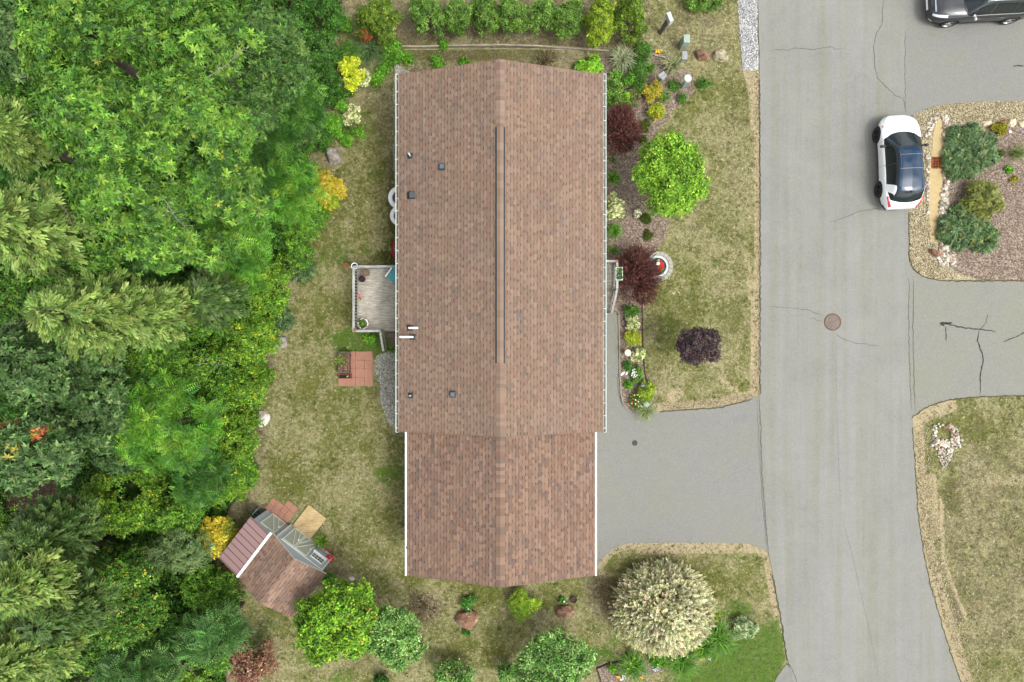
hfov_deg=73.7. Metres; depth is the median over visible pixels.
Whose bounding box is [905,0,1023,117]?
neighbour driveway
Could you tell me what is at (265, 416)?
boulder
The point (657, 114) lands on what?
golden spirea
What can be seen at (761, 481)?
pavement crack
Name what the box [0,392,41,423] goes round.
leafy shrub
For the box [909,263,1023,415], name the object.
neighbour driveway
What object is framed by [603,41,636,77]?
ornamental grass
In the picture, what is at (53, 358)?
leafy shrub
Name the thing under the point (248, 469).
leafy shrub
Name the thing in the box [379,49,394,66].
leafy clump
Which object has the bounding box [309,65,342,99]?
leafy shrub
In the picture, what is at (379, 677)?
leafy shrub
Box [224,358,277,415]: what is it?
leafy shrub
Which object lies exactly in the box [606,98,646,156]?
barberry shrub
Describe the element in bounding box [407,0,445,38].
arborvitae
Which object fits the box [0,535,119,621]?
pine tree
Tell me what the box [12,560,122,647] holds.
pine tree
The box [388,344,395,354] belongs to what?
daylily
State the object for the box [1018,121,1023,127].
stone slab
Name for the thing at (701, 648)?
daylily
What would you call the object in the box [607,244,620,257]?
daylily
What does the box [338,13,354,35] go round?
leafy clump
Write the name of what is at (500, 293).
ranch house
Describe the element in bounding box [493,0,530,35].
arborvitae
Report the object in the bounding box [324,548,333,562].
geranium
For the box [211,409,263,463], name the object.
leafy shrub
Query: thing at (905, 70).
pavement crack
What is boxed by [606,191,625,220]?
variegated shrub
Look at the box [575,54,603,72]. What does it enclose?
hosta
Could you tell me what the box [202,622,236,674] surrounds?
leafy shrub
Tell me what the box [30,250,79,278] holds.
leafy shrub
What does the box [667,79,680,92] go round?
perennial clump
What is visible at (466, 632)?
ground cover mound
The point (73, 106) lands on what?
oak tree
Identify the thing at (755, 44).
gravel strip
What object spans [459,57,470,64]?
leafy clump
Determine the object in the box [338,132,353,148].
leafy clump
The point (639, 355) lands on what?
variegated hosta
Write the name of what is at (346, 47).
leafy clump
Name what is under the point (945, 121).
river stones
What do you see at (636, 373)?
flowering mound
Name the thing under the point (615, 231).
daylily
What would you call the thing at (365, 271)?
flower pot
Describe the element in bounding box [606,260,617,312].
front porch
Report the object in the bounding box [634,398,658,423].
ornamental grass
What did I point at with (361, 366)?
paver patio
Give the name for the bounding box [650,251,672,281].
flower ring
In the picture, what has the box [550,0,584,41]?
arborvitae
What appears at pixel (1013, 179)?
sedum mound
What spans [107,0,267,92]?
oak tree
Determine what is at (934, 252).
swale stone
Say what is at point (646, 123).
sedum mound
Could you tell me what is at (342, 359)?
planter box
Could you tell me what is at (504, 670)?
leafy shrub
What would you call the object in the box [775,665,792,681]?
pavement
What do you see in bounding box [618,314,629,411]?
landscape edging
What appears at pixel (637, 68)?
perennial clump
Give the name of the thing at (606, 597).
bare shrub
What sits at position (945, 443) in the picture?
stone heap
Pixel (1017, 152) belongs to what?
ornamental grass
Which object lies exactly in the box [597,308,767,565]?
driveway
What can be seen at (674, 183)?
tree
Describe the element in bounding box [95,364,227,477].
sumac tree
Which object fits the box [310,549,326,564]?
window
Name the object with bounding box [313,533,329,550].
daylily
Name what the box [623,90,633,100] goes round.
leafy clump
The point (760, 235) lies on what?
pavement edge
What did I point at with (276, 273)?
leafy shrub
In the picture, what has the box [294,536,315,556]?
door
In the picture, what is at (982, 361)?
pavement crack
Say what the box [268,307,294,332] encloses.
juniper mound
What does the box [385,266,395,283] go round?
patio chair
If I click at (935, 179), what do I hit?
sand swale
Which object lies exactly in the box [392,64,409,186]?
gravel strip
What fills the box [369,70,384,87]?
leafy clump
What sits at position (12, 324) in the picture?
oak tree
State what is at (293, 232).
leafy shrub
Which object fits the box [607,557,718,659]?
variegated willow
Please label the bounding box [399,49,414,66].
leafy clump
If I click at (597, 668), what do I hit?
landscape edging
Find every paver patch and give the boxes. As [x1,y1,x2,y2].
[266,498,277,510]
[271,500,297,523]
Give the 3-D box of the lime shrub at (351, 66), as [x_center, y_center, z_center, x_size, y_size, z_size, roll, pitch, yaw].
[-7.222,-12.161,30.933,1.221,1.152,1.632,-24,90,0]
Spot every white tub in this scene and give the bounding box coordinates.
[388,187,395,207]
[390,207,395,224]
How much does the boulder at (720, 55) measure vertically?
0.300 m
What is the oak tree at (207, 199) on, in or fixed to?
on the lawn at (670, 38)
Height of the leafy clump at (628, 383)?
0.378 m
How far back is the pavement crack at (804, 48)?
31.47 m
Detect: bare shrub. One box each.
[406,590,437,629]
[532,45,555,65]
[587,577,616,615]
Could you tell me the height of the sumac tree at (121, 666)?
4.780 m
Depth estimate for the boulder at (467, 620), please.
31.15 m
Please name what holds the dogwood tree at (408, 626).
on the lawn at (670, 38)
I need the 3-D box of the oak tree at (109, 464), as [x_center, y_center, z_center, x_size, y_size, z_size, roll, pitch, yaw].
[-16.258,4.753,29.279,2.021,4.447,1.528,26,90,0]
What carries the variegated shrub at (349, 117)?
on the lawn at (670, 38)
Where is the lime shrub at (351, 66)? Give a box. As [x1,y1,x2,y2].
[337,55,366,93]
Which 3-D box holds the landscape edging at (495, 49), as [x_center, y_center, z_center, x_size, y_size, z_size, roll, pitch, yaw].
[-0.861,-13.433,31.470,8.123,0.050,0.097,1,90,0]
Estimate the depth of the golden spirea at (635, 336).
31.13 m
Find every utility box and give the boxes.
[679,34,689,49]
[680,51,686,62]
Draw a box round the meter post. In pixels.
[658,12,673,34]
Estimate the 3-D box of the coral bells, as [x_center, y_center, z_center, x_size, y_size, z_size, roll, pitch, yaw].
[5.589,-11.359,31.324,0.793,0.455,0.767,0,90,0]
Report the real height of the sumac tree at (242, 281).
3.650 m
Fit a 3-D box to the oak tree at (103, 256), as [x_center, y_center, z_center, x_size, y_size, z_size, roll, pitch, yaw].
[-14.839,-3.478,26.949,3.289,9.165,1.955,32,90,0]
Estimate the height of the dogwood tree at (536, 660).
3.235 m
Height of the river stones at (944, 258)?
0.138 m
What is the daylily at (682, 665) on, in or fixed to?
on the mulch bed at (605, 678)
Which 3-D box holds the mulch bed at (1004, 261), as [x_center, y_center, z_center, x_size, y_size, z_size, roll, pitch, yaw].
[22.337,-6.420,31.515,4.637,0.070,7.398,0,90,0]
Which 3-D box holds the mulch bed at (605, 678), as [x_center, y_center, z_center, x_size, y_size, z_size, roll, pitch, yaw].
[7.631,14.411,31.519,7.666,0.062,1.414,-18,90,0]
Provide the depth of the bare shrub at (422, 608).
30.74 m
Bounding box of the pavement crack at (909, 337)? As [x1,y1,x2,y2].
[908,284,910,398]
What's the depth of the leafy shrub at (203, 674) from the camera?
30.29 m
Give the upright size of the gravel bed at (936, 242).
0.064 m
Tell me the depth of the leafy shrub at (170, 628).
29.75 m
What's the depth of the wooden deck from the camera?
30.72 m
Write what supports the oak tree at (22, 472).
on the lawn at (670, 38)
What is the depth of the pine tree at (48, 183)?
21.89 m
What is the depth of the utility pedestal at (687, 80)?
30.57 m
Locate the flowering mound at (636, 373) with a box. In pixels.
[628,365,643,383]
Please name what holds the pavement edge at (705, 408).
on the driveway at (689, 476)
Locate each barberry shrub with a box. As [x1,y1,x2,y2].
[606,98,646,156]
[615,242,664,309]
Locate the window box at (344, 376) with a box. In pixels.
[338,374,351,378]
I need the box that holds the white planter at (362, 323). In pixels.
[357,318,368,329]
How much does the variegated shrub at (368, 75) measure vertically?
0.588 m
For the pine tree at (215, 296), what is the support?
on the lawn at (670, 38)
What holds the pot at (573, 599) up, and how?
on the lawn at (670, 38)
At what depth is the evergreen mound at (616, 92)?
30.82 m
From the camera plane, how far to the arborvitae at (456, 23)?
29.95 m
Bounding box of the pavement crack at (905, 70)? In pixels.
[904,33,905,105]
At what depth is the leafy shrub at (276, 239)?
29.93 m
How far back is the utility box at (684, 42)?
30.79 m
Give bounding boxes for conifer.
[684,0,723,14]
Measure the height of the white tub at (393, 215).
0.470 m
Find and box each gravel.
[373,351,400,433]
[622,76,777,611]
[916,417,983,681]
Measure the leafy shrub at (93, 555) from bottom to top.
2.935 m
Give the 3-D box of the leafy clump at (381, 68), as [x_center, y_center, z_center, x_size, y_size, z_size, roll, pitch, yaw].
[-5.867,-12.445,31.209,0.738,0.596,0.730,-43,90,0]
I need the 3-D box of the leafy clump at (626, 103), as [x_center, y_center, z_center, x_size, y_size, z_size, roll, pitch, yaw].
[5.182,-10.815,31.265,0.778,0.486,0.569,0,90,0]
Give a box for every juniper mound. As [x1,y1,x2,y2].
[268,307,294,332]
[290,259,316,283]
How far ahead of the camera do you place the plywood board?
31.41 m
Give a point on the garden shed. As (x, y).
(268, 558)
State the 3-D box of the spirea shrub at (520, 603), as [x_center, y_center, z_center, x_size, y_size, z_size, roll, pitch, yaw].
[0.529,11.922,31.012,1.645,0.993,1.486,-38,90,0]
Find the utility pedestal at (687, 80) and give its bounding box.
[681,75,691,88]
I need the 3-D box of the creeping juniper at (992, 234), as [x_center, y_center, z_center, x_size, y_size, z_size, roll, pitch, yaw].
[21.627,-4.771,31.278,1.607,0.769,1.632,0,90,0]
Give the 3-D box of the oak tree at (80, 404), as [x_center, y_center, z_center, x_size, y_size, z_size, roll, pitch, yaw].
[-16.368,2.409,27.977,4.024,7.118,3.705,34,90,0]
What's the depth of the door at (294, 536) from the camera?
30.46 m
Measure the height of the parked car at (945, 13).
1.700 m
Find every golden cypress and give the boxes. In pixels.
[196,516,239,559]
[308,169,347,211]
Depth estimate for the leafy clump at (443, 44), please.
31.27 m
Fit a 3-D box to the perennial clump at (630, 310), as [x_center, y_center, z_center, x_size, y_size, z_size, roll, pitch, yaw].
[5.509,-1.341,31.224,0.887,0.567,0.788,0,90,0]
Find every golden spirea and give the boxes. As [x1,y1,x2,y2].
[623,329,641,346]
[641,78,663,103]
[647,102,666,120]
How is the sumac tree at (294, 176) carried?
on the lawn at (670, 38)
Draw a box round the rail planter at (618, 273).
[615,266,622,279]
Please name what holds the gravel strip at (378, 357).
on the lawn at (670, 38)
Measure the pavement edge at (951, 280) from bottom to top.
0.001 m
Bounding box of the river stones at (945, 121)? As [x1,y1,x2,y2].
[925,112,950,213]
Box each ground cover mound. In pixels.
[460,595,477,610]
[462,629,470,635]
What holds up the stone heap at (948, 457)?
on the lawn at (670, 38)
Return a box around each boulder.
[255,411,270,426]
[276,334,287,349]
[327,147,340,164]
[455,609,478,629]
[556,605,573,617]
[695,50,709,61]
[712,49,728,61]
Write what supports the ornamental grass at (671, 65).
on the mulch bed at (626, 191)
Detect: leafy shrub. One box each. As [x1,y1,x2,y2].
[0,159,50,196]
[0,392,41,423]
[12,340,66,370]
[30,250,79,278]
[53,470,90,496]
[70,539,114,573]
[78,461,168,540]
[110,326,218,387]
[121,256,191,286]
[135,491,206,538]
[136,597,195,662]
[154,653,214,681]
[180,561,249,614]
[185,316,241,342]
[194,367,246,422]
[198,354,238,382]
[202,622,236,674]
[207,308,283,367]
[207,458,251,505]
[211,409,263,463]
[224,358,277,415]
[224,448,260,487]
[232,217,285,267]
[240,253,294,320]
[267,143,319,172]
[275,201,325,256]
[279,16,341,82]
[283,239,317,269]
[289,0,346,50]
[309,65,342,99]
[310,199,331,227]
[320,572,337,586]
[373,672,390,681]
[496,662,514,681]
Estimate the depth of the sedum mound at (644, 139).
31.25 m
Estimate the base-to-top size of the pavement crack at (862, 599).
0.001 m
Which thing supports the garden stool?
on the mulch bed at (626, 191)
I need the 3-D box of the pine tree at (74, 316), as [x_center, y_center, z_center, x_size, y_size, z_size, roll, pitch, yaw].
[-14.119,-0.974,25.915,4.831,11.237,3.756,0,90,0]
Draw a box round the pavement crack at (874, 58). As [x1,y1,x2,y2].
[873,7,905,112]
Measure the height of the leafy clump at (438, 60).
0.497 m
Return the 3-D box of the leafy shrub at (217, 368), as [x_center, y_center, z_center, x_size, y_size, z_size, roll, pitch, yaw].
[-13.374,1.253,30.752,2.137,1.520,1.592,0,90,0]
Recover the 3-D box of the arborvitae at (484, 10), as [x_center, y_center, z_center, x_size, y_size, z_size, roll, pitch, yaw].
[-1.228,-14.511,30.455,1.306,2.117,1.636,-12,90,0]
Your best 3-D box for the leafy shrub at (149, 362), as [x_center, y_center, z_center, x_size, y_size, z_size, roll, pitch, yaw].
[-14.986,0.695,29.475,4.085,4.088,3.344,44,90,0]
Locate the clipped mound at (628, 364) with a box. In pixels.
[622,360,632,370]
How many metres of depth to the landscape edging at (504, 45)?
31.33 m
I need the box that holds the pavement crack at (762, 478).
[759,402,768,554]
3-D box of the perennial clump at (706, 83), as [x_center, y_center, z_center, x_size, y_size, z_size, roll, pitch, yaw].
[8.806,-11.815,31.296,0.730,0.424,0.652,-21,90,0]
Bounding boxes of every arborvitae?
[353,0,404,45]
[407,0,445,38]
[442,0,473,36]
[470,0,498,36]
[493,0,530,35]
[527,0,559,34]
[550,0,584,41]
[581,0,616,49]
[612,0,648,44]
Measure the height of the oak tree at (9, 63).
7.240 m
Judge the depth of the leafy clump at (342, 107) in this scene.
30.87 m
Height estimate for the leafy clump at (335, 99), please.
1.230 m
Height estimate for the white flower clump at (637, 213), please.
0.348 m
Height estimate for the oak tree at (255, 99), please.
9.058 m
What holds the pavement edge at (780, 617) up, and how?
on the road
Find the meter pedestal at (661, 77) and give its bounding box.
[657,71,666,81]
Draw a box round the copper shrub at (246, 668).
[228,637,280,681]
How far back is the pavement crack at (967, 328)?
31.48 m
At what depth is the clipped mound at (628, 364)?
31.26 m
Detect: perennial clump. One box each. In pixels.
[623,303,641,317]
[627,60,649,84]
[632,40,652,65]
[633,76,645,93]
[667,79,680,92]
[678,92,687,104]
[695,78,712,90]
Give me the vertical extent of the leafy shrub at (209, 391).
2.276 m
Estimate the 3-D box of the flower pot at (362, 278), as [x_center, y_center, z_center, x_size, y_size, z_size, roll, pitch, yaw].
[-6.703,-2.774,30.600,0.300,0.240,0.300,0,90,0]
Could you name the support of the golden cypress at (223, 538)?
on the lawn at (670, 38)
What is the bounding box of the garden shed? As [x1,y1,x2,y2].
[219,510,333,616]
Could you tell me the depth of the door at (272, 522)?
30.57 m
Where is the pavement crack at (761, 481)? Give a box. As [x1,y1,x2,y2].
[756,399,766,548]
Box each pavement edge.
[618,333,620,398]
[660,398,752,412]
[759,79,760,393]
[772,575,787,660]
[908,214,1023,281]
[912,395,1023,417]
[912,427,961,681]
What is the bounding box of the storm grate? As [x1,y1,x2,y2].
[932,157,942,168]
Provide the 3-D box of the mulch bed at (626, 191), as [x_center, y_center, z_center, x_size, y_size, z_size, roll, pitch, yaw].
[5.740,-5.086,31.519,5.475,0.062,16.833,0,90,0]
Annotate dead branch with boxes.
[40,187,73,228]
[162,198,190,230]
[170,653,203,680]
[207,42,252,77]
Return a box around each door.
[260,513,285,532]
[282,528,305,546]
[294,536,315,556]
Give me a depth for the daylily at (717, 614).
31.07 m
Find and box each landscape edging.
[400,44,608,52]
[406,48,580,51]
[596,661,621,680]
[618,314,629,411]
[642,305,646,380]
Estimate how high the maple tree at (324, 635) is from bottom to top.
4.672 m
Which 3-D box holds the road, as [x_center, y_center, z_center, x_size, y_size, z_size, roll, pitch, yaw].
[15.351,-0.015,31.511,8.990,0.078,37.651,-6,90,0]
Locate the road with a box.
[758,0,960,681]
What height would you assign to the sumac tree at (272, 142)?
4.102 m
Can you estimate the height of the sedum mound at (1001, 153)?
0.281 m
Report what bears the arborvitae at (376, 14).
on the lawn at (670, 38)
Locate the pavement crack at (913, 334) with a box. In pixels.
[912,278,915,411]
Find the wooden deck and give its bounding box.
[352,265,395,352]
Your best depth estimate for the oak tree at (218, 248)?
23.73 m
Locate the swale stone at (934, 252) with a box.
[929,248,941,256]
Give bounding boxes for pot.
[359,276,365,281]
[361,268,369,275]
[571,596,576,602]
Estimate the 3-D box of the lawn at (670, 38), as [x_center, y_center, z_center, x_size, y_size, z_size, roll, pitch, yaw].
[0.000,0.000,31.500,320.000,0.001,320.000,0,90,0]
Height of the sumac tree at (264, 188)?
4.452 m
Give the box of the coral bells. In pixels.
[626,87,641,101]
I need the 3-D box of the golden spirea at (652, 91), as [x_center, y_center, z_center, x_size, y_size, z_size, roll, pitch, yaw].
[6.428,-11.384,31.143,1.104,0.728,1.090,0,90,0]
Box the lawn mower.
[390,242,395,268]
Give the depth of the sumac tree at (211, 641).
27.72 m
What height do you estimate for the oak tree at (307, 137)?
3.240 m
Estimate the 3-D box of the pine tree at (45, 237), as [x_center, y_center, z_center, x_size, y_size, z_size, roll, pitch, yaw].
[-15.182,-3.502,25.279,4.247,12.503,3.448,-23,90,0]
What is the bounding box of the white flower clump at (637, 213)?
[633,208,641,217]
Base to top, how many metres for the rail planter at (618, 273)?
0.283 m
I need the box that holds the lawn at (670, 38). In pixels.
[0,0,1023,681]
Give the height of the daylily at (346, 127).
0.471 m
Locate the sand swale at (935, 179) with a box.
[929,119,942,241]
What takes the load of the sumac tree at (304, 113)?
on the lawn at (670, 38)
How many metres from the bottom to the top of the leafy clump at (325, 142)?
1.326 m
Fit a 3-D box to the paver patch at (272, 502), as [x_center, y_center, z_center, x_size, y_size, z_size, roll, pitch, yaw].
[-10.976,7.655,31.489,0.591,0.022,0.593,38,90,0]
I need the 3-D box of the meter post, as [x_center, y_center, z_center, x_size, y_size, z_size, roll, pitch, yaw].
[6.904,-14.316,30.857,0.389,1.313,0.430,-22,90,0]
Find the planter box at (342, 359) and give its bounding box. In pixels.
[334,351,350,372]
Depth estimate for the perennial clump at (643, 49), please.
30.95 m
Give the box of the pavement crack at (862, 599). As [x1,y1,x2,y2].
[841,516,878,674]
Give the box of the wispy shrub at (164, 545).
[142,525,215,576]
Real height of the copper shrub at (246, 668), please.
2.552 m
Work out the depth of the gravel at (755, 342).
31.47 m
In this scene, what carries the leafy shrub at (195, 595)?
on the lawn at (670, 38)
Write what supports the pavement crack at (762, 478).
on the road
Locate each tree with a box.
[0,0,32,84]
[0,95,78,178]
[0,174,100,282]
[0,318,55,351]
[0,329,69,410]
[0,408,87,497]
[0,493,106,564]
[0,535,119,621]
[0,613,93,681]
[11,0,142,81]
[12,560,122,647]
[17,264,177,365]
[22,63,181,166]
[29,177,108,221]
[39,367,135,455]
[42,144,196,245]
[60,230,132,277]
[60,340,126,379]
[89,447,136,475]
[89,640,184,681]
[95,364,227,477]
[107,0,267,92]
[111,279,198,354]
[113,217,201,276]
[127,68,259,183]
[161,146,272,225]
[166,598,256,669]
[168,448,239,510]
[177,267,251,332]
[186,225,240,274]
[186,261,270,300]
[190,191,275,285]
[193,142,263,167]
[224,80,283,145]
[230,0,315,112]
[242,155,279,217]
[250,127,304,167]
[258,158,331,228]
[271,63,329,144]
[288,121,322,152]
[292,577,378,666]
[365,603,428,674]
[428,656,476,681]
[509,625,597,681]
[631,130,711,218]
[673,326,723,367]
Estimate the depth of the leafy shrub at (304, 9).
29.39 m
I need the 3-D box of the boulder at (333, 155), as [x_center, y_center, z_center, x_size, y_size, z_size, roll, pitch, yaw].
[-8.231,-8.535,31.309,0.630,0.482,0.817,-11,90,0]
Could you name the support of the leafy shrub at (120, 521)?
on the lawn at (670, 38)
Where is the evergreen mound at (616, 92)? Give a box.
[606,78,623,107]
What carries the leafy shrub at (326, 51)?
on the lawn at (670, 38)
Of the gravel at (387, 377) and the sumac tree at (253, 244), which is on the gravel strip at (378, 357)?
the gravel at (387, 377)
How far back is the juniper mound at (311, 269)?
31.08 m
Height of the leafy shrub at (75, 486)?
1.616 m
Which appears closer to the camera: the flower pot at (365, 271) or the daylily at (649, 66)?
the flower pot at (365, 271)
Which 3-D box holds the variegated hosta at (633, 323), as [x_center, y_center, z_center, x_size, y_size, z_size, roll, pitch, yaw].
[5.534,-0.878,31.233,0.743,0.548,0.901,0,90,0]
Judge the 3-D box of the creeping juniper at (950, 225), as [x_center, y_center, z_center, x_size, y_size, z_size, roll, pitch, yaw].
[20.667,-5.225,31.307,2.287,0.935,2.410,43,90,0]
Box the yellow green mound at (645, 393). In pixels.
[636,379,657,405]
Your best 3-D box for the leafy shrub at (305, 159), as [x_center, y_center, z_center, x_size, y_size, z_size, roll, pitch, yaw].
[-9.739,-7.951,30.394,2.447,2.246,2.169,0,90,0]
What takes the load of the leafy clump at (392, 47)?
on the lawn at (670, 38)
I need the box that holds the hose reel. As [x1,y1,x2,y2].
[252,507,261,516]
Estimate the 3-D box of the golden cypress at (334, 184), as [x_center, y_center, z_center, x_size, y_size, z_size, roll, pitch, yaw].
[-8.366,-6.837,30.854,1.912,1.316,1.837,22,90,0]
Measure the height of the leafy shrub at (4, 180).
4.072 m
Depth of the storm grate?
31.44 m
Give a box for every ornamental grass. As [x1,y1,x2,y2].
[349,31,387,71]
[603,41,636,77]
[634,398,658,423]
[656,47,687,78]
[1008,141,1023,164]
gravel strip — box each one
[375,352,404,432]
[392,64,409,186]
[738,0,758,70]
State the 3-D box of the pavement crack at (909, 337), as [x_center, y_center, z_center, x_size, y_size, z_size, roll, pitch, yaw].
[18.320,0.109,31.468,0.108,0.001,6.184,-1,90,0]
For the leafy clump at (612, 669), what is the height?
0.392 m
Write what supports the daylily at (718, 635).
on the mulch bed at (605, 678)
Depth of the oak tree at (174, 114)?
20.40 m
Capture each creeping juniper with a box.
[935,204,987,253]
[940,122,1000,183]
[969,221,1001,254]
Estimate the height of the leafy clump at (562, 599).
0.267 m
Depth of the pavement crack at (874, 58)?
31.47 m
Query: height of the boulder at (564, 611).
0.472 m
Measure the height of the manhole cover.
0.024 m
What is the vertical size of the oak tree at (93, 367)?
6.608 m
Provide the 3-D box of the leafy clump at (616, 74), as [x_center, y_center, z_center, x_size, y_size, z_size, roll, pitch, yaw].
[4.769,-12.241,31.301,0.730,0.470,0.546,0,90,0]
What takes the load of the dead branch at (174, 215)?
attached to the oak tree at (93, 188)
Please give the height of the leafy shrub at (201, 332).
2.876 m
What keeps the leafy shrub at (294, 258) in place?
on the lawn at (670, 38)
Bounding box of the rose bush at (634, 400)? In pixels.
[629,393,641,408]
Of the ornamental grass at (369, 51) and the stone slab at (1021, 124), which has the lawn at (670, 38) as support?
the ornamental grass at (369, 51)
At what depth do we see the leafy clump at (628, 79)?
31.03 m
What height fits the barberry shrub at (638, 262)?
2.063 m
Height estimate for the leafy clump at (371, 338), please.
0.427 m
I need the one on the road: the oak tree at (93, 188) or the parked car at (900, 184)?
the parked car at (900, 184)
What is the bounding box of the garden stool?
[624,349,630,355]
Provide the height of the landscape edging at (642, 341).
0.070 m
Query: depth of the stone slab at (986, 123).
31.38 m
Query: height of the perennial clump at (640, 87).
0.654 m
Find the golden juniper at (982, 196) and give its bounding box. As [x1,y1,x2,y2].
[958,179,1005,223]
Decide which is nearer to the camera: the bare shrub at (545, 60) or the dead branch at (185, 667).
the dead branch at (185, 667)
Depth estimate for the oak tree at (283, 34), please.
24.30 m
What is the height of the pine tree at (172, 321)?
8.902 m
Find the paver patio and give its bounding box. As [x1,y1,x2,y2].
[338,351,372,385]
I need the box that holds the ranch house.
[396,59,605,587]
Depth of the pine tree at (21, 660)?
22.39 m
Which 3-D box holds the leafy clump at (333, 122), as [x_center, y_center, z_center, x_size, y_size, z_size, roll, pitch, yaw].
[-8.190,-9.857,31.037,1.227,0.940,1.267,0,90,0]
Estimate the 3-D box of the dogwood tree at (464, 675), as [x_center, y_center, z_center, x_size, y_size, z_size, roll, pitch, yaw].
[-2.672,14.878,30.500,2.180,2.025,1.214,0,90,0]
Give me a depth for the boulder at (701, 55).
31.25 m
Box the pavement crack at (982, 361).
[977,332,983,392]
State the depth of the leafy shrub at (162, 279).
28.80 m
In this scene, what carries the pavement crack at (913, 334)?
on the neighbour driveway at (943, 368)
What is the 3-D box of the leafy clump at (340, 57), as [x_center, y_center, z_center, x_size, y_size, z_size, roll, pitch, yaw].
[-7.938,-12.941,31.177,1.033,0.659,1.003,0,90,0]
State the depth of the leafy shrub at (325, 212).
30.85 m
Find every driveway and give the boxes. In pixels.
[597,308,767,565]
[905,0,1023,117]
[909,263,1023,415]
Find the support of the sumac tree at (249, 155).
on the lawn at (670, 38)
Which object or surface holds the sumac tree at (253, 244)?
on the lawn at (670, 38)
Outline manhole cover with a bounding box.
[824,313,840,330]
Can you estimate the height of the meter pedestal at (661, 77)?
0.850 m
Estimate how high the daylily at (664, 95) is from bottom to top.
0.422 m
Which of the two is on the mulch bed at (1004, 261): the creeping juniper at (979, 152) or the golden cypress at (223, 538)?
the creeping juniper at (979, 152)
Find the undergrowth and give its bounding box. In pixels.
[0,0,341,681]
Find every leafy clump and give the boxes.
[310,127,335,152]
[321,112,343,137]
[323,82,350,108]
[330,49,347,69]
[331,95,348,112]
[336,39,364,60]
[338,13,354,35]
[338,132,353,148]
[351,126,365,138]
[363,333,376,345]
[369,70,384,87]
[376,62,392,76]
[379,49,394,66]
[381,36,405,66]
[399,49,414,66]
[429,54,445,68]
[439,37,448,50]
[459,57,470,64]
[558,596,565,603]
[607,662,619,674]
[608,68,623,79]
[619,99,632,107]
[621,71,636,88]
[622,379,633,389]
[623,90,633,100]
[648,653,668,668]
[1003,165,1014,173]
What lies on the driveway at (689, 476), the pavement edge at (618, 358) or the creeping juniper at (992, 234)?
the pavement edge at (618, 358)
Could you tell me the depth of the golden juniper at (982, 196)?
30.87 m
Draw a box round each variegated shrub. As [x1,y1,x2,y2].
[343,103,361,125]
[359,68,372,86]
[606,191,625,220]
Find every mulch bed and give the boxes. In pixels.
[597,616,752,681]
[598,48,695,411]
[948,123,1023,281]
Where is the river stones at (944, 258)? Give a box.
[936,131,957,267]
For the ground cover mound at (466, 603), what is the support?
on the lawn at (670, 38)
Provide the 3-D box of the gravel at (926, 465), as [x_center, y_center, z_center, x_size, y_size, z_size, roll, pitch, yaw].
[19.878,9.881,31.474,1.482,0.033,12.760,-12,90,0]
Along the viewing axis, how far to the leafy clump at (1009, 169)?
31.35 m
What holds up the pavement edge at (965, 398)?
on the neighbour driveway at (943, 368)
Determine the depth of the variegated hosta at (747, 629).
31.02 m
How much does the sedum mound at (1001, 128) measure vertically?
0.378 m
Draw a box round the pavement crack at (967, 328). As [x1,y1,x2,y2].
[939,323,994,331]
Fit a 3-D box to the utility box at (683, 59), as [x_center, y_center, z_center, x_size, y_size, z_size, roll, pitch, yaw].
[7.867,-13.011,31.290,0.244,0.420,0.392,0,90,0]
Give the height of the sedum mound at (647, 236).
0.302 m
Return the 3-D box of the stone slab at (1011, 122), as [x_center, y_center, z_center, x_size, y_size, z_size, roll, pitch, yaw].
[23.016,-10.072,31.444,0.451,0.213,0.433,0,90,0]
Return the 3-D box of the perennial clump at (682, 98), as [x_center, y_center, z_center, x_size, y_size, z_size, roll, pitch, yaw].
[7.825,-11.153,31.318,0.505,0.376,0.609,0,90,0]
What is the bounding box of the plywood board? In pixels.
[293,505,325,538]
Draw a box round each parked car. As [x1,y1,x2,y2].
[872,115,928,209]
[925,0,1023,27]
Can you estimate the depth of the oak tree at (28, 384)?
22.76 m
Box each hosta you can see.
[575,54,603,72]
[625,315,640,330]
[627,348,645,362]
[731,613,759,639]
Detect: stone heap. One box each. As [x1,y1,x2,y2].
[930,423,963,453]
[938,451,952,467]
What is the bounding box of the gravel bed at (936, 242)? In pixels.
[908,100,1023,279]
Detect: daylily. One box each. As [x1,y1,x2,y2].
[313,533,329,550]
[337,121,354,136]
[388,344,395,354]
[606,168,622,188]
[606,222,626,241]
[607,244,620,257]
[613,648,658,681]
[645,59,657,75]
[656,87,673,105]
[660,644,707,681]
[688,636,716,660]
[697,616,741,664]
[710,606,722,621]
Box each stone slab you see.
[981,121,991,125]
[1007,118,1015,126]
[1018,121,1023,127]
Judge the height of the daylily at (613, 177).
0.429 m
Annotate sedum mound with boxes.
[640,118,650,133]
[640,135,648,142]
[641,212,651,224]
[644,228,653,241]
[988,121,1009,136]
[997,149,1004,157]
[1009,176,1018,182]
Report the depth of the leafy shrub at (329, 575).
31.06 m
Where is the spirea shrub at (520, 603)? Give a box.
[507,588,542,624]
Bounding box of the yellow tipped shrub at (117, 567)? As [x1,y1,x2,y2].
[82,540,173,650]
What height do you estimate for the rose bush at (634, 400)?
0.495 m
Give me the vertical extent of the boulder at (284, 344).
0.383 m
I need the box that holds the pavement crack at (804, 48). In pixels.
[771,47,844,50]
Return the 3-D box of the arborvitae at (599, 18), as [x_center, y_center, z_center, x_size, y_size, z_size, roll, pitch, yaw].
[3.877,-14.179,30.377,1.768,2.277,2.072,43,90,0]

